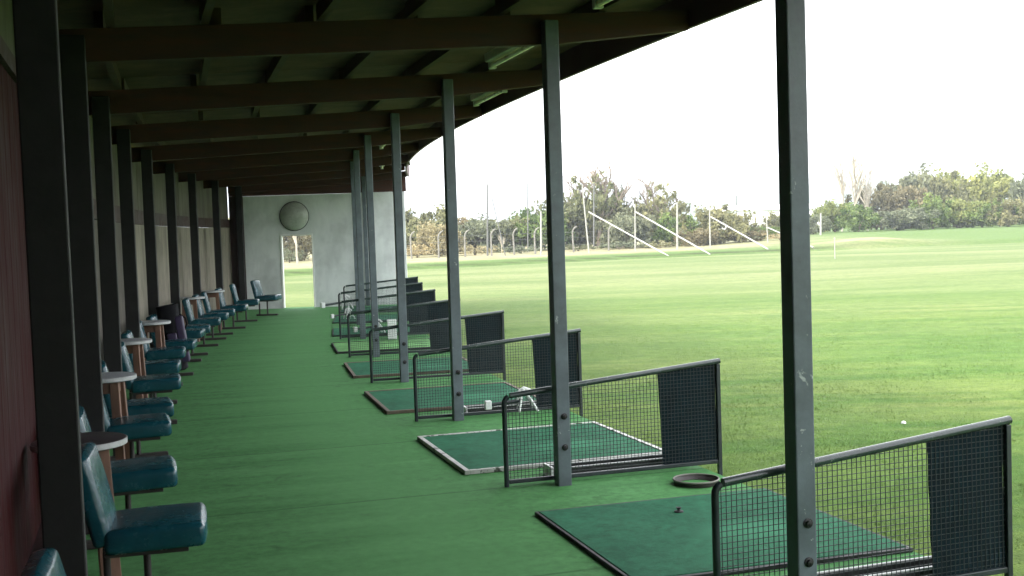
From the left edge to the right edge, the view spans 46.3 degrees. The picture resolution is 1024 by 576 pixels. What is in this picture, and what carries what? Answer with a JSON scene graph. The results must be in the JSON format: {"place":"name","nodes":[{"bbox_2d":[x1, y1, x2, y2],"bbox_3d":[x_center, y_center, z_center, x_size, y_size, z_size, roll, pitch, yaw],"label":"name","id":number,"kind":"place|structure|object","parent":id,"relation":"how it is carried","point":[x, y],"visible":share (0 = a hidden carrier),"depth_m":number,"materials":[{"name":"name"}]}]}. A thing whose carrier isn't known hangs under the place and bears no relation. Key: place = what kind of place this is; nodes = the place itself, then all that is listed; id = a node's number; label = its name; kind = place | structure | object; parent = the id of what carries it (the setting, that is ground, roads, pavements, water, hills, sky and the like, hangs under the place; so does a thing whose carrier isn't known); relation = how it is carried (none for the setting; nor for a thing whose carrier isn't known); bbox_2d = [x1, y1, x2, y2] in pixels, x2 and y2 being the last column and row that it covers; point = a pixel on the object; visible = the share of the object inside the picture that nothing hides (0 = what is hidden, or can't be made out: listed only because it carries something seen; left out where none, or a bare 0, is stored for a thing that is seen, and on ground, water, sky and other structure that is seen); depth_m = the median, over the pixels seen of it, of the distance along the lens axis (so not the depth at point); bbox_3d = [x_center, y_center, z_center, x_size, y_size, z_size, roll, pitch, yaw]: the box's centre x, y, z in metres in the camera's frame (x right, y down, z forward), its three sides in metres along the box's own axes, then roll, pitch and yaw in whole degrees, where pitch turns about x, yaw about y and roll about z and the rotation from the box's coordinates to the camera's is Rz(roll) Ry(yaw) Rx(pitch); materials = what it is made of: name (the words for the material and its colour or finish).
{"place":"outdoors","nodes":[
{"label":"outdoors","id":0,"kind":"place"},
{"bbox_2d":[86,304,922,575],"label":"floor","id":1,"kind":"structure","parent":0,"point":[290,446],"depth_m":8.10,"materials":[{"name":"carpet"}]},
{"bbox_2d":[21,547,65,575],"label":"chair","id":2,"kind":"object","parent":1,"relation":"on","point":[45,562],"visible":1,"depth_m":3.51,"materials":[{"name":"teal leather"}]},
{"bbox_2d":[30,432,127,575],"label":"table","id":3,"kind":"object","parent":1,"relation":"on","point":[104,442],"visible":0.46,"depth_m":5.83,"materials":[{"name":"laminate"}]},
{"bbox_2d":[102,372,136,459],"bbox_3d":[-2.929,1.000,8.654,0.450,0.743,0.450,-2,3,-6],"label":"table","id":4,"kind":"object","parent":1,"relation":"on","point":[113,383],"visible":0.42,"depth_m":8.54,"materials":[{"name":"laminate"}]},
{"bbox_2d":[79,406,177,549],"bbox_3d":[-2.172,1.050,6.716,0.567,0.779,0.460,-3,3,-18],"label":"chair","id":5,"kind":"object","parent":1,"relation":"on","point":[142,475],"visible":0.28,"depth_m":6.56,"materials":[{"name":"teal leather"}]},
{"bbox_2d":[121,338,151,398],"bbox_3d":[-3.727,0.877,11.675,0.450,0.743,0.450,-2,3,-6],"label":"table","id":6,"kind":"object","parent":1,"relation":"on","point":[134,346],"visible":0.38,"depth_m":11.56,"materials":[{"name":"brown wood"}]},
{"bbox_2d":[101,360,173,460],"bbox_3d":[-2.935,0.945,9.331,0.567,0.779,0.460,-3,3,-20],"label":"chair","id":7,"kind":"object","parent":1,"relation":"on","point":[150,405],"visible":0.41,"depth_m":9.20,"materials":[{"name":"teal leather"}]},
{"bbox_2d":[103,396,171,458],"bbox_3d":[-2.698,0.982,8.440,0.567,0.779,0.460,-3,3,-19],"label":"chair","id":8,"kind":"object","parent":1,"relation":"on","point":[145,427],"visible":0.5,"depth_m":8.28,"materials":[{"name":"teal leather"}]},
{"bbox_2d":[81,442,207,575],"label":"chair","id":9,"kind":"object","parent":1,"relation":"on","point":[146,532],"visible":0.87,"depth_m":5.28,"materials":[{"name":"teal leather"}]},
{"bbox_2d":[121,341,180,423],"bbox_3d":[-3.335,0.875,11.010,0.567,0.779,0.460,-3,3,-16],"label":"chair","id":10,"kind":"object","parent":1,"relation":"on","point":[150,385],"visible":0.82,"depth_m":10.82,"materials":[{"name":"teal leather"}]},
{"bbox_2d":[121,330,180,403],"bbox_3d":[-3.716,0.820,12.377,0.567,0.779,0.460,-3,3,-13],"label":"chair","id":11,"kind":"object","parent":1,"relation":"on","point":[162,366],"visible":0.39,"depth_m":12.19,"materials":[{"name":"teal leather"}]},
{"bbox_2d":[142,320,170,359],"bbox_3d":[-4.278,0.767,14.255,0.450,0.743,0.450,-2,3,-6],"label":"table","id":12,"kind":"object","parent":1,"relation":"on","point":[156,327],"visible":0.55,"depth_m":14.14,"materials":[{"name":"brown wood"}]},
{"bbox_2d":[140,321,185,385],"bbox_3d":[-4.073,0.757,13.877,0.567,0.779,0.460,-3,3,-13],"label":"chair","id":13,"kind":"object","parent":1,"relation":"on","point":[170,352],"visible":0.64,"depth_m":13.69,"materials":[{"name":"teal leather"}]},
{"bbox_2d":[146,314,196,375],"bbox_3d":[-4.225,0.710,14.922,0.567,0.779,0.460,-2,3,-9],"label":"chair","id":14,"kind":"object","parent":1,"relation":"on","point":[189,343],"visible":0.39,"depth_m":14.74,"materials":[{"name":"teal leather"}]},
{"bbox_2d":[155,303,190,370],"bbox_3d":[-4.405,0.647,15.559,0.408,0.884,0.320,-2,3,-12],"label":"golf bag","id":15,"kind":"object","parent":1,"relation":"on","point":[175,328],"visible":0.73,"depth_m":15.47,"materials":[{"name":"black fabric"}]},
{"bbox_2d":[171,303,210,355],"bbox_3d":[-4.685,0.600,17.452,0.567,0.779,0.460,-3,3,-14],"label":"chair","id":16,"kind":"object","parent":1,"relation":"on","point":[207,327],"visible":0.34,"depth_m":17.33,"materials":[{"name":"teal leather"}]},
{"bbox_2d":[180,296,204,341],"bbox_3d":[-5.327,0.521,19.923,0.450,0.743,0.450,-2,3,0],"label":"table","id":17,"kind":"object","parent":1,"relation":"on","point":[193,301],"visible":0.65,"depth_m":19.80,"materials":[{"name":"brown wood"}]},
{"bbox_2d":[186,328,205,361],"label":"chair","id":18,"kind":"object","parent":1,"relation":"on","point":[197,333],"visible":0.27,"depth_m":16.43,"materials":[{"name":"teal leather"}]},
{"bbox_2d":[182,298,220,346],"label":"chair","id":19,"kind":"object","parent":1,"relation":"on","point":[211,321],"visible":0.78,"depth_m":18.67,"materials":[{"name":"teal leather"}]},
{"bbox_2d":[192,294,228,340],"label":"chair","id":20,"kind":"object","parent":1,"relation":"on","point":[223,316],"visible":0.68,"depth_m":19.91,"materials":[{"name":"teal leather"}]},
{"bbox_2d":[201,290,224,330],"bbox_3d":[-5.534,0.416,22.171,0.450,0.743,0.450,-2,3,-10],"label":"table","id":21,"kind":"object","parent":1,"relation":"on","point":[213,293],"visible":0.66,"depth_m":22.06,"materials":[{"name":"brown wood"}]},
{"bbox_2d":[201,291,234,335],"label":"chair","id":22,"kind":"object","parent":1,"relation":"on","point":[207,306],"visible":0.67,"depth_m":20.85,"materials":[{"name":"teal leather"}]},
{"bbox_2d":[215,288,247,328],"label":"chair","id":23,"kind":"object","parent":1,"relation":"on","point":[238,307],"visible":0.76,"depth_m":22.18,"materials":[{"name":"teal leather"}]},
{"bbox_2d":[229,284,259,321],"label":"chair","id":24,"kind":"object","parent":1,"relation":"on","point":[249,302],"visible":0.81,"depth_m":23.94,"materials":[{"name":"teal leather"}]},
{"bbox_2d":[250,280,281,315],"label":"chair","id":25,"kind":"object","parent":1,"relation":"on","point":[257,290],"visible":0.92,"depth_m":25.64,"materials":[{"name":"teal leather"}]},
{"bbox_2d":[332,314,397,323],"bbox_3d":[-2.761,0.604,23.707,1.520,0.025,1.540,-2,3,-6],"label":"hitting mat","id":26,"kind":"object","parent":1,"relation":"on","point":[335,320],"visible":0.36,"depth_m":23.57,"materials":[{"name":"carpet"}]},
{"bbox_2d":[332,326,409,336],"bbox_3d":[-2.350,0.736,20.790,1.520,0.025,1.540,-2,3,-8],"label":"hitting mat","id":27,"kind":"object","parent":1,"relation":"on","point":[335,332],"visible":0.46,"depth_m":20.42,"materials":[{"name":"carpet"}]},
{"bbox_2d":[331,338,430,353],"bbox_3d":[-1.896,0.860,17.928,1.520,0.031,1.540,-2,3,-12],"label":"hitting mat","id":28,"kind":"object","parent":1,"relation":"on","point":[340,347],"visible":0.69,"depth_m":17.78,"materials":[{"name":"carpet"}]},
{"bbox_2d":[344,357,468,377],"bbox_3d":[-1.268,0.984,14.996,1.556,0.031,1.540,-3,3,-12],"label":"hitting mat","id":29,"kind":"object","parent":1,"relation":"on","point":[358,369],"visible":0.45,"depth_m":14.87,"materials":[{"name":"green carpet"}]},
{"bbox_2d":[0,0,816,575],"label":"golf shelter","id":30,"kind":"object","parent":1,"relation":"on","point":[142,142],"visible":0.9,"depth_m":7.85,"materials":[{"name":"metal"}]},
{"bbox_2d":[279,201,308,230],"bbox_3d":[-5.115,-1.685,28.090,0.698,0.698,0.148,-2,3,-3],"label":"convex mirror","id":31,"kind":"object","parent":30,"relation":"attached to","point":[293,215],"depth_m":28.06,"materials":[{"name":"mirror"}]},
{"bbox_2d":[338,282,422,323],"bbox_3d":[-2.455,0.342,22.468,1.589,0.853,0.042,-2,3,-7],"label":"bay divider","id":32,"kind":"object","parent":30,"relation":"attached to","point":[413,287],"visible":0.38,"depth_m":22.47,"materials":[{"name":"metal"}]},
{"bbox_2d":[343,276,417,312],"bbox_3d":[-2.773,0.207,25.397,1.589,0.853,0.042,-2,3,-5],"label":"bay divider","id":33,"kind":"object","parent":30,"relation":"attached to","point":[408,280],"visible":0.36,"depth_m":25.39,"materials":[{"name":"metal"}]},
{"bbox_2d":[338,289,435,338],"bbox_3d":[-2.028,0.472,19.566,1.589,0.853,0.043,-2,3,-10],"label":"bay divider","id":34,"kind":"object","parent":30,"relation":"attached to","point":[422,296],"visible":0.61,"depth_m":19.63,"materials":[{"name":"metal"}]},
{"bbox_2d":[347,300,461,356],"bbox_3d":[-1.490,0.598,16.669,1.589,0.853,0.044,-2,3,-12],"label":"bay divider","id":35,"kind":"object","parent":30,"relation":"attached to","point":[438,310],"visible":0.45,"depth_m":16.71,"materials":[{"name":"metal"}]},
{"bbox_2d":[369,310,505,382],"bbox_3d":[-0.851,0.719,13.802,1.589,0.853,0.042,-3,3,-14],"label":"bay divider","id":36,"kind":"object","parent":30,"relation":"attached to","point":[484,327],"visible":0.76,"depth_m":13.90,"materials":[{"name":"metal"}]},
{"bbox_2d":[470,90,507,105],"bbox_3d":[-0.230,-1.959,12.066,0.110,0.125,1.240,-5,4,-14],"label":"ceiling light","id":37,"kind":"object","parent":30,"relation":"attached to","point":[477,99],"visible":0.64,"depth_m":12.23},
{"bbox_2d":[413,328,582,421],"bbox_3d":[-0.117,0.837,10.944,1.589,0.853,0.042,-3,3,-15],"label":"bay divider","id":38,"kind":"object","parent":30,"relation":"attached to","point":[541,353],"visible":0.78,"depth_m":10.99,"materials":[{"name":"metal"}]},
{"bbox_2d":[484,46,533,68],"bbox_3d":[0.008,-1.784,8.957,0.110,0.125,1.240,-5,4,-16],"label":"ceiling light","id":39,"kind":"object","parent":30,"relation":"attached to","point":[494,57],"visible":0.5,"depth_m":9.16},
{"bbox_2d":[592,0,611,8],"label":"ceiling light","id":40,"kind":"object","parent":30,"relation":"attached to","point":[597,4],"visible":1,"depth_m":6.99,"materials":[{"name":"plastic"}]},
{"bbox_2d":[502,358,722,486],"bbox_3d":[0.698,0.950,8.117,1.589,0.853,0.042,-3,3,-17],"label":"bay divider","id":41,"kind":"object","parent":30,"relation":"attached to","point":[690,422],"visible":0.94,"depth_m":8.23,"materials":[{"name":"metal"}]},
{"bbox_2d":[711,416,1012,575],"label":"bay divider","id":42,"kind":"object","parent":30,"relation":"attached to","point":[969,482],"visible":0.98,"depth_m":5.47,"materials":[{"name":"metal"}]},
{"bbox_2d":[364,382,535,413],"bbox_3d":[-0.619,1.104,12.149,1.556,0.031,1.540,-3,3,-15],"label":"hitting mat","id":43,"kind":"object","parent":1,"relation":"on","point":[394,401],"visible":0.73,"depth_m":12.10,"materials":[{"name":"green carpet"}]},
{"bbox_2d":[464,401,536,412],"bbox_3d":[0.042,1.107,11.212,1.020,0.074,0.158,-3,3,-16],"label":"ball tray","id":44,"kind":"object","parent":1,"relation":"on","point":[477,408],"visible":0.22,"depth_m":11.09,"materials":[{"name":"white plastic"}]},
{"bbox_2d":[484,386,538,411],"bbox_3d":[-0.011,1.019,10.947,0.486,0.231,0.202,-2,3,-11],"label":"club stand","id":45,"kind":"object","parent":1,"relation":"on","point":[488,404],"visible":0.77,"depth_m":10.91,"materials":[{"name":"metal"}]},
{"bbox_2d":[417,421,661,474],"bbox_3d":[0.191,1.220,9.281,1.556,0.031,1.540,-3,3,-17],"label":"hitting mat","id":46,"kind":"object","parent":1,"relation":"on","point":[473,452],"visible":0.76,"depth_m":9.16,"materials":[{"name":"green carpet"}]},
{"bbox_2d":[543,453,662,475],"bbox_3d":[0.727,1.226,8.348,1.020,0.074,0.158,-3,3,-17],"label":"ball tray","id":47,"kind":"object","parent":1,"relation":"on","point":[614,465],"visible":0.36,"depth_m":8.31,"materials":[{"name":"white plastic"}]},
{"bbox_2d":[672,473,719,487],"bbox_3d":[1.200,1.255,7.804,0.306,0.036,0.306,-2,3,0],"label":"metal hoop","id":48,"kind":"object","parent":1,"relation":"on","point":[678,479],"visible":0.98,"depth_m":7.85,"materials":[{"name":"metal"}]},
{"bbox_2d":[535,488,912,575],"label":"hitting mat","id":49,"kind":"object","parent":1,"relation":"on","point":[656,537],"visible":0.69,"depth_m":6.43,"materials":[{"name":"carpet"}]},
{"bbox_2d":[817,555,932,575],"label":"ball tray","id":50,"kind":"object","parent":1,"relation":"on","point":[922,573],"visible":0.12,"depth_m":5.62,"materials":[{"name":"plastic"}]},
{"bbox_2d":[198,0,1023,227],"label":"sky","id":51,"kind":"structure","parent":0,"point":[908,84],"materials":[{"name":"white"}]},
{"bbox_2d":[231,223,1023,575],"bbox_3d":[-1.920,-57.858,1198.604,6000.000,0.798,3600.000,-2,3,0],"label":"ground","id":52,"kind":"structure","parent":0,"point":[905,275],"depth_m":19.80,"materials":[{"name":"green plant"}]},
{"bbox_2d":[283,248,309,262],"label":"scrub","id":53,"kind":"object","parent":52,"relation":"on","point":[293,257],"visible":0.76,"depth_m":73.73,"materials":[{"name":"green plant"}]},
{"bbox_2d":[283,235,311,260],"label":"bush","id":54,"kind":"object","parent":52,"relation":"on","point":[304,243],"visible":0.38,"depth_m":77.48,"materials":[{"name":"green plant"}]},
{"bbox_2d":[405,217,419,253],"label":"bush","id":55,"kind":"object","parent":52,"relation":"on","point":[408,234],"visible":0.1,"depth_m":82.93,"materials":[{"name":"green plant"}]},
{"bbox_2d":[406,243,434,257],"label":"scrub","id":56,"kind":"object","parent":52,"relation":"on","point":[415,247],"visible":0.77,"depth_m":75.78,"materials":[{"name":"beige plant"}]},
{"bbox_2d":[405,204,445,254],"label":"bush","id":57,"kind":"object","parent":52,"relation":"on","point":[439,214],"visible":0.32,"depth_m":84.30,"materials":[{"name":"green plant"}]},
{"bbox_2d":[409,220,467,255],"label":"bush","id":58,"kind":"object","parent":52,"relation":"on","point":[430,233],"visible":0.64,"depth_m":77.44,"materials":[{"name":"beige plant"}]},
{"bbox_2d":[434,217,484,251],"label":"bush","id":59,"kind":"object","parent":52,"relation":"on","point":[463,219],"visible":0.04,"depth_m":86.60,"materials":[{"name":"green plant"}]},
{"bbox_2d":[458,244,503,254],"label":"scrub","id":60,"kind":"object","parent":52,"relation":"on","point":[476,251],"visible":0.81,"depth_m":77.69,"materials":[{"name":"beige plant"}]},
{"bbox_2d":[458,213,511,252],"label":"bush","id":61,"kind":"object","parent":52,"relation":"on","point":[475,226],"visible":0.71,"depth_m":84.59,"materials":[{"name":"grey plant"}]},
{"bbox_2d":[409,225,611,258],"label":"boundary fence","id":62,"kind":"object","parent":52,"relation":"on","point":[491,240],"visible":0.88,"depth_m":74.08,"materials":[{"name":"concrete"}]},
{"bbox_2d":[488,213,546,248],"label":"bush","id":63,"kind":"object","parent":52,"relation":"on","point":[509,236],"visible":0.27,"depth_m":85.98,"materials":[{"name":"green plant"}]},
{"bbox_2d":[503,245,539,252],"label":"scrub","id":64,"kind":"object","parent":52,"relation":"on","point":[518,249],"visible":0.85,"depth_m":78.83,"materials":[{"name":"green plant"}]},
{"bbox_2d":[498,204,577,249],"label":"bush","id":65,"kind":"object","parent":52,"relation":"on","point":[534,217],"visible":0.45,"depth_m":85.90,"materials":[{"name":"green plant"}]},
{"bbox_2d":[531,198,605,247],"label":"bush","id":66,"kind":"object","parent":52,"relation":"on","point":[578,229],"visible":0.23,"depth_m":88.46,"materials":[{"name":"green plant"}]},
{"bbox_2d":[563,175,589,207],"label":"bare tree","id":67,"kind":"object","parent":52,"relation":"on","point":[572,188],"visible":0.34,"depth_m":89.59,"materials":[{"name":"white plant"}]},
{"bbox_2d":[593,183,594,247],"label":"net pole","id":68,"kind":"object","parent":52,"relation":"on","point":[593,217],"visible":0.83,"depth_m":83.84,"materials":[{"name":"grey metal"}]},
{"bbox_2d":[563,158,636,247],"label":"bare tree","id":69,"kind":"object","parent":52,"relation":"on","point":[603,201],"visible":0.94,"depth_m":87.02,"materials":[{"name":"green plant"}]},
{"bbox_2d":[566,197,639,247],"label":"bush","id":70,"kind":"object","parent":52,"relation":"on","point":[590,225],"visible":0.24,"depth_m":87.99,"materials":[{"name":"green plant"}]},
{"bbox_2d":[592,241,643,248],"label":"scrub","id":71,"kind":"object","parent":52,"relation":"on","point":[612,246],"visible":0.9,"depth_m":80.69,"materials":[{"name":"green plant"}]},
{"bbox_2d":[582,185,668,255],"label":"braced pole","id":72,"kind":"object","parent":52,"relation":"on","point":[612,225],"visible":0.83,"depth_m":73.04,"materials":[{"name":"grey metal"}]},
{"bbox_2d":[595,208,657,247],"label":"bush","id":73,"kind":"object","parent":52,"relation":"on","point":[625,222],"visible":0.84,"depth_m":83.21,"materials":[{"name":"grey plant"}]},
{"bbox_2d":[605,204,688,245],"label":"bush","id":74,"kind":"object","parent":52,"relation":"on","point":[644,213],"visible":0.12,"depth_m":89.01,"materials":[{"name":"green plant"}]},
{"bbox_2d":[625,171,690,243],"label":"bare tree","id":75,"kind":"object","parent":52,"relation":"on","point":[659,203],"visible":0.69,"depth_m":89.11,"materials":[{"name":"green plant"}]},
{"bbox_2d":[634,204,710,254],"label":"braced pole","id":76,"kind":"object","parent":52,"relation":"on","point":[635,212],"visible":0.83,"depth_m":73.82,"materials":[{"name":"grey metal"}]},
{"bbox_2d":[650,212,701,245],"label":"bush","id":77,"kind":"object","parent":52,"relation":"on","point":[664,235],"visible":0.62,"depth_m":85.39,"materials":[{"name":"green plant"}]},
{"bbox_2d":[673,227,719,245],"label":"bush","id":78,"kind":"object","parent":52,"relation":"on","point":[696,235],"visible":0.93,"depth_m":81.39,"materials":[{"name":"plant"}]},
{"bbox_2d":[678,204,760,243],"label":"bush","id":79,"kind":"object","parent":52,"relation":"on","point":[733,221],"visible":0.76,"depth_m":83.42,"materials":[{"name":"green plant"}]},
{"bbox_2d":[709,196,768,249],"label":"braced pole","id":80,"kind":"object","parent":52,"relation":"on","point":[728,227],"visible":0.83,"depth_m":75.07,"materials":[{"name":"grey metal"}]},
{"bbox_2d":[721,230,769,242],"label":"bush","id":81,"kind":"object","parent":52,"relation":"on","point":[753,234],"visible":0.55,"depth_m":83.19,"materials":[{"name":"green plant"}]},
{"bbox_2d":[750,225,779,238],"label":"bush","id":82,"kind":"object","parent":52,"relation":"on","point":[772,232],"visible":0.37,"depth_m":87.68,"materials":[{"name":"green plant"}]},
{"bbox_2d":[707,203,823,228],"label":"white shed","id":83,"kind":"structure","parent":52,"relation":"on","point":[761,210],"depth_m":149.84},
{"bbox_2d":[761,211,779,235],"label":"bush","id":84,"kind":"object","parent":52,"relation":"on","point":[775,222],"visible":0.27,"depth_m":91.34,"materials":[{"name":"green plant"}]},
{"bbox_2d":[810,214,833,233],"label":"bush","id":85,"kind":"object","parent":52,"relation":"on","point":[826,224],"visible":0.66,"depth_m":91.42,"materials":[{"name":"green plant"}]},
{"bbox_2d":[811,199,849,231],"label":"bush","id":86,"kind":"object","parent":52,"relation":"on","point":[829,209],"visible":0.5,"depth_m":97.07,"materials":[{"name":"green plant"}]},
{"bbox_2d":[832,152,848,230],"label":"bare tree","id":87,"kind":"object","parent":52,"relation":"on","point":[841,181],"visible":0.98,"depth_m":101.77,"materials":[{"name":"beige plant"}]},
{"bbox_2d":[842,141,869,209],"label":"bare tree","id":88,"kind":"object","parent":52,"relation":"on","point":[854,183],"visible":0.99,"depth_m":99.05,"materials":[{"name":"beige plant"}]},
{"bbox_2d":[833,202,882,231],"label":"bush","id":89,"kind":"object","parent":52,"relation":"on","point":[862,220],"visible":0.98,"depth_m":95.03,"materials":[{"name":"green plant"}]},
{"bbox_2d":[858,159,877,230],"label":"bare tree","id":90,"kind":"object","parent":52,"relation":"on","point":[867,196],"visible":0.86,"depth_m":100.60,"materials":[{"name":"beige plant"}]},
{"bbox_2d":[844,183,918,229],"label":"tree","id":91,"kind":"object","parent":52,"relation":"on","point":[876,202],"visible":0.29,"depth_m":103.28,"materials":[{"name":"green plant"}]},
{"bbox_2d":[871,206,941,230],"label":"bush","id":92,"kind":"object","parent":52,"relation":"on","point":[904,217],"visible":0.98,"depth_m":93.81,"materials":[{"name":"green plant"}]},
{"bbox_2d":[876,183,937,228],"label":"tree","id":93,"kind":"object","parent":52,"relation":"on","point":[899,199],"visible":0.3,"depth_m":102.18,"materials":[{"name":"green plant"}]},
{"bbox_2d":[878,161,946,227],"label":"tree","id":94,"kind":"object","parent":52,"relation":"on","point":[909,179],"visible":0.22,"depth_m":108.30,"materials":[{"name":"green plant"}]},
{"bbox_2d":[908,192,958,228],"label":"bush","id":95,"kind":"object","parent":52,"relation":"on","point":[936,204],"visible":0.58,"depth_m":95.96,"materials":[{"name":"green plant"}]},
{"bbox_2d":[911,170,976,226],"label":"tree","id":96,"kind":"object","parent":52,"relation":"on","point":[937,185],"visible":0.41,"depth_m":106.67,"materials":[{"name":"green plant"}]},
{"bbox_2d":[942,196,990,227],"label":"bush","id":97,"kind":"object","parent":52,"relation":"on","point":[959,205],"visible":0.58,"depth_m":96.80,"materials":[{"name":"green plant"}]},
{"bbox_2d":[931,167,1011,226],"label":"tree","id":98,"kind":"object","parent":52,"relation":"on","point":[987,185],"visible":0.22,"depth_m":109.99,"materials":[{"name":"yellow plant"}]},
{"bbox_2d":[952,198,1011,227],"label":"bush","id":99,"kind":"object","parent":52,"relation":"on","point":[980,218],"visible":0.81,"depth_m":95.75,"materials":[{"name":"green plant"}]},
{"bbox_2d":[968,162,1022,223],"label":"tree","id":100,"kind":"object","parent":52,"relation":"on","point":[998,176],"visible":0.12,"depth_m":112.57,"materials":[{"name":"green plant"}]},
{"bbox_2d":[986,196,1023,226],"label":"bush","id":101,"kind":"object","parent":52,"relation":"on","point":[1009,218],"visible":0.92,"depth_m":95.13,"materials":[{"name":"green plant"}]},
{"bbox_2d":[1008,173,1023,222],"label":"tree","id":102,"kind":"object","parent":52,"relation":"on","point":[1017,187],"visible":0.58,"depth_m":106.19,"materials":[{"name":"green plant"}]},
{"bbox_2d":[679,180,1016,221],"bbox_3d":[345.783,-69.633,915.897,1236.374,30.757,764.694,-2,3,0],"label":"hills","id":103,"kind":"structure","parent":0,"point":[760,195],"depth_m":861.15,"materials":[{"name":"green plant"}]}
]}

